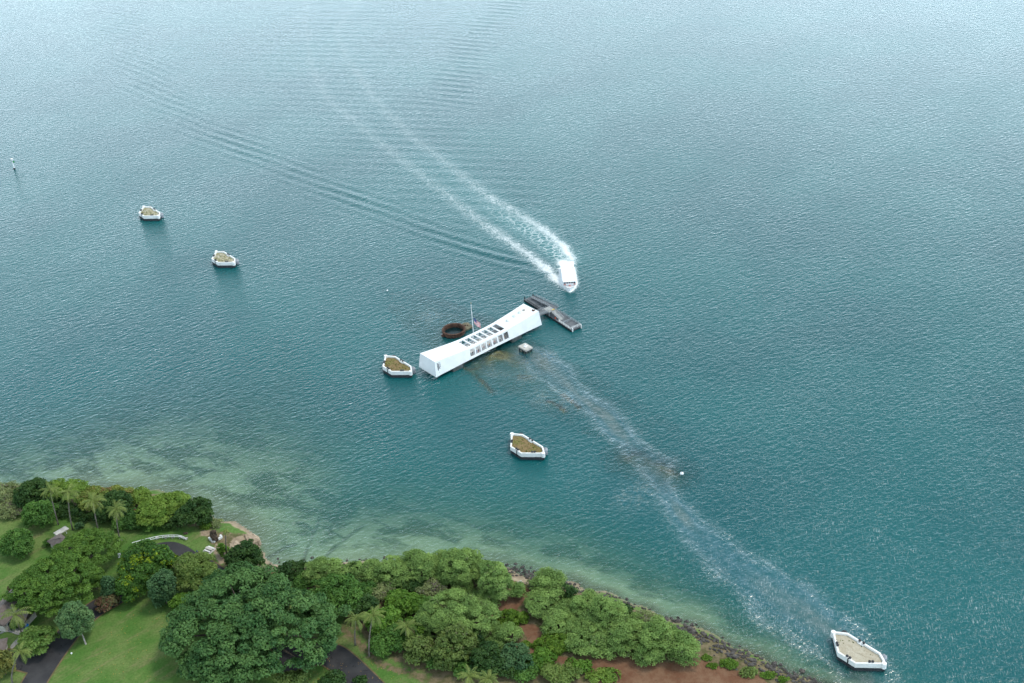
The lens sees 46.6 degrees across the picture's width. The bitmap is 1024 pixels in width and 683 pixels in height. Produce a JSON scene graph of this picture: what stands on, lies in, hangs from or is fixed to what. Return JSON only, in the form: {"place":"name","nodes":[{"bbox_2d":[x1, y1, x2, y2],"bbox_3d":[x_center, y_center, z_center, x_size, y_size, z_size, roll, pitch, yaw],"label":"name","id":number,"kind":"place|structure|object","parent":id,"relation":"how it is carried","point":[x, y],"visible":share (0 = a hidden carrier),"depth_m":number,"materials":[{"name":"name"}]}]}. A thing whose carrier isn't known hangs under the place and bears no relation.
{"place":"outdoors","nodes":[
{"label":"outdoors","id":0,"kind":"place"},
{"bbox_2d":[7,649,50,674],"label":"road","id":1,"kind":"structure","parent":0,"point":[35,664],"depth_m":341.53,"materials":[{"name":"asphalt"}]},
{"bbox_2d":[22,594,122,682],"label":"road","id":2,"kind":"structure","parent":0,"point":[57,649],"depth_m":344.44,"materials":[{"name":"asphalt"}]},
{"bbox_2d":[156,542,195,556],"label":"road","id":3,"kind":"structure","parent":0,"point":[178,549],"depth_m":381.97,"materials":[{"name":"asphalt"}]},
{"bbox_2d":[279,644,382,682],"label":"road","id":4,"kind":"structure","parent":0,"point":[343,658],"depth_m":335.17,"materials":[{"name":"asphalt"}]},
{"bbox_2d":[0,432,867,682],"bbox_3d":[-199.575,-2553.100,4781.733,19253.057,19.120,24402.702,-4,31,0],"label":"ground","id":5,"kind":"structure","parent":0,"point":[276,503],"depth_m":379.99,"materials":[{"name":"green plant"}]},
{"bbox_2d":[0,649,15,677],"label":"leafy tree","id":6,"kind":"object","parent":5,"relation":"on","point":[6,664],"visible":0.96,"depth_m":335.26,"materials":[{"name":"green plant"}]},
{"bbox_2d":[0,480,21,505],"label":"shore shrub","id":7,"kind":"object","parent":5,"relation":"on","point":[6,494],"visible":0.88,"depth_m":405.13,"materials":[{"name":"green plant"}]},
{"bbox_2d":[0,500,22,519],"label":"shore shrub","id":8,"kind":"object","parent":5,"relation":"on","point":[9,506],"visible":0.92,"depth_m":399.25,"materials":[{"name":"green plant"}]},
{"bbox_2d":[0,589,27,631],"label":"house","id":9,"kind":"structure","parent":5,"relation":"on","point":[6,621],"depth_m":354.13,"materials":[{"name":"grey"}]},
{"bbox_2d":[0,604,30,631],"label":"coconut palm","id":10,"kind":"object","parent":5,"relation":"on","point":[17,618],"visible":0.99,"depth_m":346.76,"materials":[{"name":"green plant"}]},
{"bbox_2d":[0,528,34,559],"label":"round tree","id":11,"kind":"object","parent":5,"relation":"on","point":[17,542],"visible":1,"depth_m":380.30,"materials":[{"name":"green plant"}]},
{"bbox_2d":[9,640,32,682],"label":"coconut palm","id":12,"kind":"object","parent":5,"relation":"on","point":[22,652],"visible":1,"depth_m":328.98,"materials":[{"name":"green plant"}]},
{"bbox_2d":[9,606,36,626],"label":"house","id":13,"kind":"structure","parent":5,"relation":"on","point":[31,617],"depth_m":354.86,"materials":[{"name":"grey"}]},
{"bbox_2d":[12,477,51,509],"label":"round tree","id":14,"kind":"object","parent":5,"relation":"on","point":[26,492],"visible":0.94,"depth_m":401.85,"materials":[{"name":"green plant"}]},
{"bbox_2d":[16,625,59,657],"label":"umbrella tree","id":15,"kind":"object","parent":5,"relation":"on","point":[32,636],"visible":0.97,"depth_m":343.29,"materials":[{"name":"green plant"}]},
{"bbox_2d":[20,499,58,527],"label":"round tree","id":16,"kind":"object","parent":5,"relation":"on","point":[36,513],"visible":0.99,"depth_m":391.99,"materials":[{"name":"green plant"}]},
{"bbox_2d":[0,547,95,617],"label":"monkeypod tree","id":17,"kind":"object","parent":5,"relation":"on","point":[48,579],"visible":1,"depth_m":355.45,"materials":[{"name":"green plant"}]},
{"bbox_2d":[39,481,61,524],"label":"coconut palm","id":18,"kind":"object","parent":5,"relation":"on","point":[51,488],"visible":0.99,"depth_m":388.81,"materials":[{"name":"green plant"}]},
{"bbox_2d":[47,526,72,551],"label":"house","id":19,"kind":"structure","parent":5,"relation":"on","point":[59,537],"depth_m":383.82,"materials":[{"name":"grey"}]},
{"bbox_2d":[53,498,75,517],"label":"hedge shrub","id":20,"kind":"object","parent":5,"relation":"on","point":[62,508],"visible":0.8,"depth_m":398.99,"materials":[{"name":"green plant"}]},
{"bbox_2d":[56,483,79,530],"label":"coconut palm","id":21,"kind":"object","parent":5,"relation":"on","point":[66,494],"visible":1,"depth_m":385.08,"materials":[{"name":"green plant"}]},
{"bbox_2d":[53,600,94,644],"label":"weeping tree","id":22,"kind":"object","parent":5,"relation":"on","point":[73,619],"visible":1,"depth_m":343.32,"materials":[{"name":"green plant"}]},
{"bbox_2d":[60,479,89,502],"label":"shore tree","id":23,"kind":"object","parent":5,"relation":"on","point":[80,486],"visible":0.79,"depth_m":401.77,"materials":[{"name":"green plant"}]},
{"bbox_2d":[67,505,90,523],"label":"hedge shrub","id":24,"kind":"object","parent":5,"relation":"on","point":[78,512],"visible":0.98,"depth_m":396.37,"materials":[{"name":"green plant"}]},
{"bbox_2d":[51,527,126,573],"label":"monkeypod tree","id":25,"kind":"object","parent":5,"relation":"on","point":[95,540],"visible":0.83,"depth_m":375.37,"materials":[{"name":"green plant"}]},
{"bbox_2d":[77,485,107,510],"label":"shore tree","id":26,"kind":"object","parent":5,"relation":"on","point":[97,490],"visible":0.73,"depth_m":398.60,"materials":[{"name":"green plant"}]},
{"bbox_2d":[82,563,104,588],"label":"monkeypod tree","id":27,"kind":"object","parent":5,"relation":"on","point":[99,574],"visible":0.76,"depth_m":363.04,"materials":[{"name":"green plant"}]},
{"bbox_2d":[80,491,106,527],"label":"coconut palm","id":28,"kind":"object","parent":5,"relation":"on","point":[92,498],"visible":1,"depth_m":385.27,"materials":[{"name":"green plant"}]},
{"bbox_2d":[94,594,120,612],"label":"garden shrub","id":29,"kind":"object","parent":5,"relation":"on","point":[106,602],"visible":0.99,"depth_m":357.99,"materials":[{"name":"brown plant"}]},
{"bbox_2d":[99,575,117,596],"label":"garden tree","id":30,"kind":"object","parent":5,"relation":"on","point":[107,583],"visible":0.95,"depth_m":359.38,"materials":[{"name":"green plant"}]},
{"bbox_2d":[95,490,133,519],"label":"shore tree","id":31,"kind":"object","parent":5,"relation":"on","point":[115,495],"visible":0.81,"depth_m":392.89,"materials":[{"name":"green plant"}]},
{"bbox_2d":[104,500,127,536],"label":"coconut palm","id":32,"kind":"object","parent":5,"relation":"on","point":[115,510],"visible":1,"depth_m":381.48,"materials":[{"name":"green plant"}]},
{"bbox_2d":[114,572,148,602],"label":"mixed tree","id":33,"kind":"object","parent":5,"relation":"on","point":[127,588],"visible":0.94,"depth_m":357.90,"materials":[{"name":"green plant"}]},
{"bbox_2d":[122,507,143,529],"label":"hedge shrub","id":34,"kind":"object","parent":5,"relation":"on","point":[130,520],"visible":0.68,"depth_m":390.59,"materials":[{"name":"green plant"}]},
{"bbox_2d":[130,486,152,507],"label":"understory shrub","id":35,"kind":"object","parent":5,"relation":"on","point":[141,492],"visible":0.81,"depth_m":402.43,"materials":[{"name":"green plant"}]},
{"bbox_2d":[116,538,177,590],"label":"mixed tree","id":36,"kind":"object","parent":5,"relation":"on","point":[144,560],"visible":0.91,"depth_m":363.61,"materials":[{"name":"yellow plant"}]},
{"bbox_2d":[134,490,187,526],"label":"umbrella tree","id":37,"kind":"object","parent":5,"relation":"on","point":[151,508],"visible":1,"depth_m":392.08,"materials":[{"name":"green plant"}]},
{"bbox_2d":[146,568,179,608],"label":"garden tree","id":38,"kind":"object","parent":5,"relation":"on","point":[161,584],"visible":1,"depth_m":354.41,"materials":[{"name":"green plant"}]},
{"bbox_2d":[167,591,192,610],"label":"fern shrub","id":39,"kind":"object","parent":5,"relation":"on","point":[175,601],"visible":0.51,"depth_m":354.76,"materials":[{"name":"green plant"}]},
{"bbox_2d":[173,496,213,526],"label":"windswept tree","id":40,"kind":"object","parent":5,"relation":"on","point":[191,511],"visible":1,"depth_m":388.80,"materials":[{"name":"green plant"}]},
{"bbox_2d":[169,551,218,590],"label":"round tree","id":41,"kind":"object","parent":5,"relation":"on","point":[191,568],"visible":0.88,"depth_m":360.74,"materials":[{"name":"green plant"}]},
{"bbox_2d":[176,641,272,682],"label":"giant tree skirt","id":42,"kind":"object","parent":5,"relation":"on","point":[187,675],"visible":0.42,"depth_m":326.54,"materials":[{"name":"green plant"}]},
{"bbox_2d":[223,539,265,566],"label":"shore tree","id":43,"kind":"object","parent":5,"relation":"on","point":[250,552],"visible":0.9,"depth_m":367.67,"materials":[{"name":"green plant"}]},
{"bbox_2d":[158,561,351,682],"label":"giant tree","id":44,"kind":"object","parent":5,"relation":"on","point":[254,616],"visible":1,"depth_m":331.82,"materials":[{"name":"green plant"}]},
{"bbox_2d":[274,559,306,580],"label":"leafy shrub","id":45,"kind":"object","parent":5,"relation":"on","point":[291,569],"visible":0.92,"depth_m":366.71,"materials":[{"name":"green plant"}]},
{"bbox_2d":[271,669,310,682],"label":"leafy tree","id":46,"kind":"object","parent":5,"relation":"on","point":[288,676],"visible":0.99,"depth_m":327.94,"materials":[{"name":"green plant"}]},
{"bbox_2d":[292,570,313,588],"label":"understory shrub","id":47,"kind":"object","parent":5,"relation":"on","point":[298,581],"visible":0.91,"depth_m":361.96,"materials":[{"name":"green plant"}]},
{"bbox_2d":[301,556,342,581],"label":"shoreline tree","id":48,"kind":"object","parent":5,"relation":"on","point":[322,565],"visible":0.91,"depth_m":363.60,"materials":[{"name":"green plant"}]},
{"bbox_2d":[317,669,346,682],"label":"leafy tree","id":49,"kind":"object","parent":5,"relation":"on","point":[330,677],"visible":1,"depth_m":327.65,"materials":[{"name":"green plant"}]},
{"bbox_2d":[307,573,365,617],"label":"leafy tree","id":50,"kind":"object","parent":5,"relation":"on","point":[340,586],"visible":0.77,"depth_m":350.62,"materials":[{"name":"green plant"}]},
{"bbox_2d":[345,611,368,645],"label":"coconut palm","id":51,"kind":"object","parent":5,"relation":"on","point":[357,619],"visible":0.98,"depth_m":335.94,"materials":[{"name":"green plant"}]},
{"bbox_2d":[351,558,381,585],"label":"shoreline tree","id":52,"kind":"object","parent":5,"relation":"on","point":[367,569],"visible":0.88,"depth_m":361.89,"materials":[{"name":"green plant"}]},
{"bbox_2d":[353,593,379,618],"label":"understory shrub","id":53,"kind":"object","parent":5,"relation":"on","point":[370,600],"visible":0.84,"depth_m":347.95,"materials":[{"name":"green plant"}]},
{"bbox_2d":[360,604,384,656],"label":"coconut palm","id":54,"kind":"object","parent":5,"relation":"on","point":[373,614],"visible":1,"depth_m":329.28,"materials":[{"name":"green plant"}]},
{"bbox_2d":[363,604,402,635],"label":"leafy tree","id":55,"kind":"object","parent":5,"relation":"on","point":[391,614],"visible":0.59,"depth_m":342.02,"materials":[{"name":"green plant"}]},
{"bbox_2d":[371,582,395,601],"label":"shoreline tree","id":56,"kind":"object","parent":5,"relation":"on","point":[382,589],"visible":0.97,"depth_m":355.68,"materials":[{"name":"green plant"}]},
{"bbox_2d":[367,618,409,657],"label":"leafy tree","id":57,"kind":"object","parent":5,"relation":"on","point":[385,641],"visible":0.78,"depth_m":336.22,"materials":[{"name":"green plant"}]},
{"bbox_2d":[371,555,411,587],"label":"shoreline tree","id":58,"kind":"object","parent":5,"relation":"on","point":[385,569],"visible":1,"depth_m":359.82,"materials":[{"name":"green plant"}]},
{"bbox_2d":[384,589,425,618],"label":"leafy tree","id":59,"kind":"object","parent":5,"relation":"on","point":[402,600],"visible":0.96,"depth_m":349.84,"materials":[{"name":"green plant"}]},
{"bbox_2d":[392,619,421,638],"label":"coconut palm","id":60,"kind":"object","parent":5,"relation":"on","point":[405,626],"visible":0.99,"depth_m":336.36,"materials":[{"name":"green plant"}]},
{"bbox_2d":[395,578,424,591],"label":"understory shrub","id":61,"kind":"object","parent":5,"relation":"on","point":[409,585],"visible":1,"depth_m":358.25,"materials":[{"name":"green plant"}]},
{"bbox_2d":[402,634,434,665],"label":"leafy tree","id":62,"kind":"object","parent":5,"relation":"on","point":[418,647],"visible":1,"depth_m":331.53,"materials":[{"name":"green plant"}]},
{"bbox_2d":[402,548,438,582],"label":"shoreline tree","id":63,"kind":"object","parent":5,"relation":"on","point":[417,561],"visible":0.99,"depth_m":360.04,"materials":[{"name":"green plant"}]},
{"bbox_2d":[414,577,446,596],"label":"shoreline tree","id":64,"kind":"object","parent":5,"relation":"on","point":[431,587],"visible":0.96,"depth_m":355.30,"materials":[{"name":"green plant"}]},
{"bbox_2d":[430,621,478,671],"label":"leafy tree","id":65,"kind":"object","parent":5,"relation":"on","point":[461,636],"visible":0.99,"depth_m":329.25,"materials":[{"name":"green plant"}]},
{"bbox_2d":[413,588,501,639],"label":"shoreline tree","id":66,"kind":"object","parent":5,"relation":"on","point":[439,620],"visible":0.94,"depth_m":340.81,"materials":[{"name":"green plant"}]},
{"bbox_2d":[436,547,483,586],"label":"shoreline tree","id":67,"kind":"object","parent":5,"relation":"on","point":[456,563],"visible":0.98,"depth_m":357.23,"materials":[{"name":"green plant"}]},
{"bbox_2d":[452,658,473,679],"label":"understory shrub","id":68,"kind":"object","parent":5,"relation":"on","point":[459,666],"visible":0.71,"depth_m":328.32,"materials":[{"name":"green plant"}]},
{"bbox_2d":[456,664,481,682],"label":"coconut palm","id":69,"kind":"object","parent":5,"relation":"on","point":[468,679],"visible":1,"depth_m":315.43,"materials":[{"name":"green plant"}]},
{"bbox_2d":[468,588,500,612],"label":"understory shrub","id":70,"kind":"object","parent":5,"relation":"on","point":[479,594],"visible":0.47,"depth_m":350.68,"materials":[{"name":"green plant"}]},
{"bbox_2d":[469,641,504,677],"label":"leafy tree","id":71,"kind":"object","parent":5,"relation":"on","point":[485,656],"visible":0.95,"depth_m":326.30,"materials":[{"name":"green plant"}]},
{"bbox_2d":[477,560,513,600],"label":"shoreline tree","id":72,"kind":"object","parent":5,"relation":"on","point":[494,580],"visible":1,"depth_m":349.58,"materials":[{"name":"green plant"}]},
{"bbox_2d":[491,621,523,646],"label":"shoreline tree","id":73,"kind":"object","parent":5,"relation":"on","point":[506,630],"visible":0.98,"depth_m":336.74,"materials":[{"name":"green plant"}]},
{"bbox_2d":[495,608,529,625],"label":"bush","id":74,"kind":"object","parent":5,"relation":"on","point":[515,616],"visible":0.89,"depth_m":345.04,"materials":[{"name":"green plant"}]},
{"bbox_2d":[497,641,533,670],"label":"leafy tree","id":75,"kind":"object","parent":5,"relation":"on","point":[514,656],"visible":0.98,"depth_m":327.87,"materials":[{"name":"green plant"}]},
{"bbox_2d":[510,581,525,597],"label":"understory shrub","id":76,"kind":"object","parent":5,"relation":"on","point":[519,590],"visible":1,"depth_m":351.90,"materials":[{"name":"green plant"}]},
{"bbox_2d":[505,563,535,579],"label":"shore rocks","id":77,"kind":"object","parent":5,"relation":"on","point":[526,575],"visible":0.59,"depth_m":366.75,"materials":[{"name":"stone"}]},
{"bbox_2d":[512,661,539,682],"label":"understory shrub","id":78,"kind":"object","parent":5,"relation":"on","point":[528,673],"visible":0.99,"depth_m":325.73,"materials":[{"name":"green plant"}]},
{"bbox_2d":[525,646,558,669],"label":"leafy shrub","id":79,"kind":"object","parent":5,"relation":"on","point":[541,655],"visible":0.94,"depth_m":329.87,"materials":[{"name":"green plant"}]},
{"bbox_2d":[522,584,564,618],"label":"shoreline tree","id":80,"kind":"object","parent":5,"relation":"on","point":[544,598],"visible":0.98,"depth_m":346.90,"materials":[{"name":"green plant"}]},
{"bbox_2d":[528,567,567,592],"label":"shoreline tree","id":81,"kind":"object","parent":5,"relation":"on","point":[545,577],"visible":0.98,"depth_m":353.90,"materials":[{"name":"green plant"}]},
{"bbox_2d":[532,628,574,655],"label":"bush","id":82,"kind":"object","parent":5,"relation":"on","point":[554,643],"visible":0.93,"depth_m":335.13,"materials":[{"name":"green plant"}]},
{"bbox_2d":[540,605,575,637],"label":"shoreline tree","id":83,"kind":"object","parent":5,"relation":"on","point":[553,617],"visible":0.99,"depth_m":339.70,"materials":[{"name":"green plant"}]},
{"bbox_2d":[539,662,582,682],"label":"leafy tree","id":84,"kind":"object","parent":5,"relation":"on","point":[555,673],"visible":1,"depth_m":324.22,"materials":[{"name":"green plant"}]},
{"bbox_2d":[564,657,592,673],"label":"understory shrub","id":85,"kind":"object","parent":5,"relation":"on","point":[583,664],"visible":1,"depth_m":327.37,"materials":[{"name":"green plant"}]},
{"bbox_2d":[568,588,601,617],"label":"shoreline tree","id":86,"kind":"object","parent":5,"relation":"on","point":[584,601],"visible":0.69,"depth_m":343.10,"materials":[{"name":"green plant"}]},
{"bbox_2d":[564,624,608,658],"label":"shoreline tree","id":87,"kind":"object","parent":5,"relation":"on","point":[581,645],"visible":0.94,"depth_m":332.33,"materials":[{"name":"green plant"}]},
{"bbox_2d":[575,608,604,635],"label":"shoreline tree","id":88,"kind":"object","parent":5,"relation":"on","point":[584,618],"visible":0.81,"depth_m":338.43,"materials":[{"name":"green plant"}]},
{"bbox_2d":[582,620,613,647],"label":"understory shrub","id":89,"kind":"object","parent":5,"relation":"on","point":[602,634],"visible":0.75,"depth_m":334.09,"materials":[{"name":"green plant"}]},
{"bbox_2d":[584,667,620,682],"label":"leafy shrub","id":90,"kind":"object","parent":5,"relation":"on","point":[606,674],"visible":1,"depth_m":324.63,"materials":[{"name":"green plant"}]},
{"bbox_2d":[587,595,628,628],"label":"shoreline tree","id":91,"kind":"object","parent":5,"relation":"on","point":[610,612],"visible":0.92,"depth_m":336.15,"materials":[{"name":"green plant"}]},
{"bbox_2d":[606,618,644,657],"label":"shoreline tree","id":92,"kind":"object","parent":5,"relation":"on","point":[622,634],"visible":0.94,"depth_m":330.32,"materials":[{"name":"green plant"}]},
{"bbox_2d":[634,614,677,666],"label":"shoreline tree","id":93,"kind":"object","parent":5,"relation":"on","point":[655,639],"visible":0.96,"depth_m":326.93,"materials":[{"name":"green plant"}]},
{"bbox_2d":[668,629,700,666],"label":"shoreline tree","id":94,"kind":"object","parent":5,"relation":"on","point":[686,649],"visible":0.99,"depth_m":325.61,"materials":[{"name":"green plant"}]},
{"bbox_2d":[664,616,826,682],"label":"shore rocks","id":95,"kind":"object","parent":5,"relation":"on","point":[731,654],"visible":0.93,"depth_m":330.99,"materials":[{"name":"stone"}]},
{"bbox_2d":[0,0,1023,682],"bbox_3d":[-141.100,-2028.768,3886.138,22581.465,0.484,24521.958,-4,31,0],"label":"water","id":96,"kind":"structure","parent":0,"point":[786,236],"depth_m":539.50,"materials":[{"name":"teal liquid"}]},
{"bbox_2d":[139,206,163,220],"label":"mooring quay","id":97,"kind":"structure","parent":96,"relation":"in","point":[148,213],"depth_m":609.39,"materials":[{"name":"paint"}]},
{"bbox_2d":[211,250,238,267],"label":"mooring quay","id":98,"kind":"structure","parent":96,"relation":"in","point":[222,259],"depth_m":559.10,"materials":[{"name":"paint"}]},
{"bbox_2d":[382,355,415,377],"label":"mooring quay","id":99,"kind":"structure","parent":96,"relation":"in","point":[393,366],"depth_m":468.64,"materials":[{"name":"paint"}]},
{"bbox_2d":[441,323,465,337],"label":"turret ring","id":100,"kind":"object","parent":96,"relation":"in","point":[453,325],"visible":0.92,"depth_m":492.94,"materials":[{"name":"metal"}]},
{"bbox_2d":[419,304,541,376],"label":"memorial","id":101,"kind":"object","parent":96,"relation":"in","point":[512,326],"visible":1,"depth_m":478.67,"materials":[{"name":"white paint"}]},
{"bbox_2d":[510,432,547,459],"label":"mooring quay","id":102,"kind":"structure","parent":96,"relation":"in","point":[523,446],"depth_m":418.10,"materials":[{"name":"paint"}]},
{"bbox_2d":[524,294,581,331],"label":"floating dock","id":103,"kind":"object","parent":96,"relation":"on","point":[546,308],"visible":0.95,"depth_m":500.06,"materials":[{"name":"concrete"}]},
{"bbox_2d":[560,261,575,289],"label":"ferry boat","id":104,"kind":"object","parent":96,"relation":"on","point":[568,275],"visible":1,"depth_m":526.08,"materials":[{"name":"paint"}]},
{"bbox_2d":[463,345,679,478],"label":"sunken ship","id":105,"kind":"object","parent":96,"relation":"in","point":[509,355],"visible":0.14,"depth_m":473.37},
{"bbox_2d":[830,630,886,677],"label":"mooring quay","id":106,"kind":"structure","parent":96,"relation":"in","point":[853,653],"depth_m":327.85,"materials":[{"name":"paint"}]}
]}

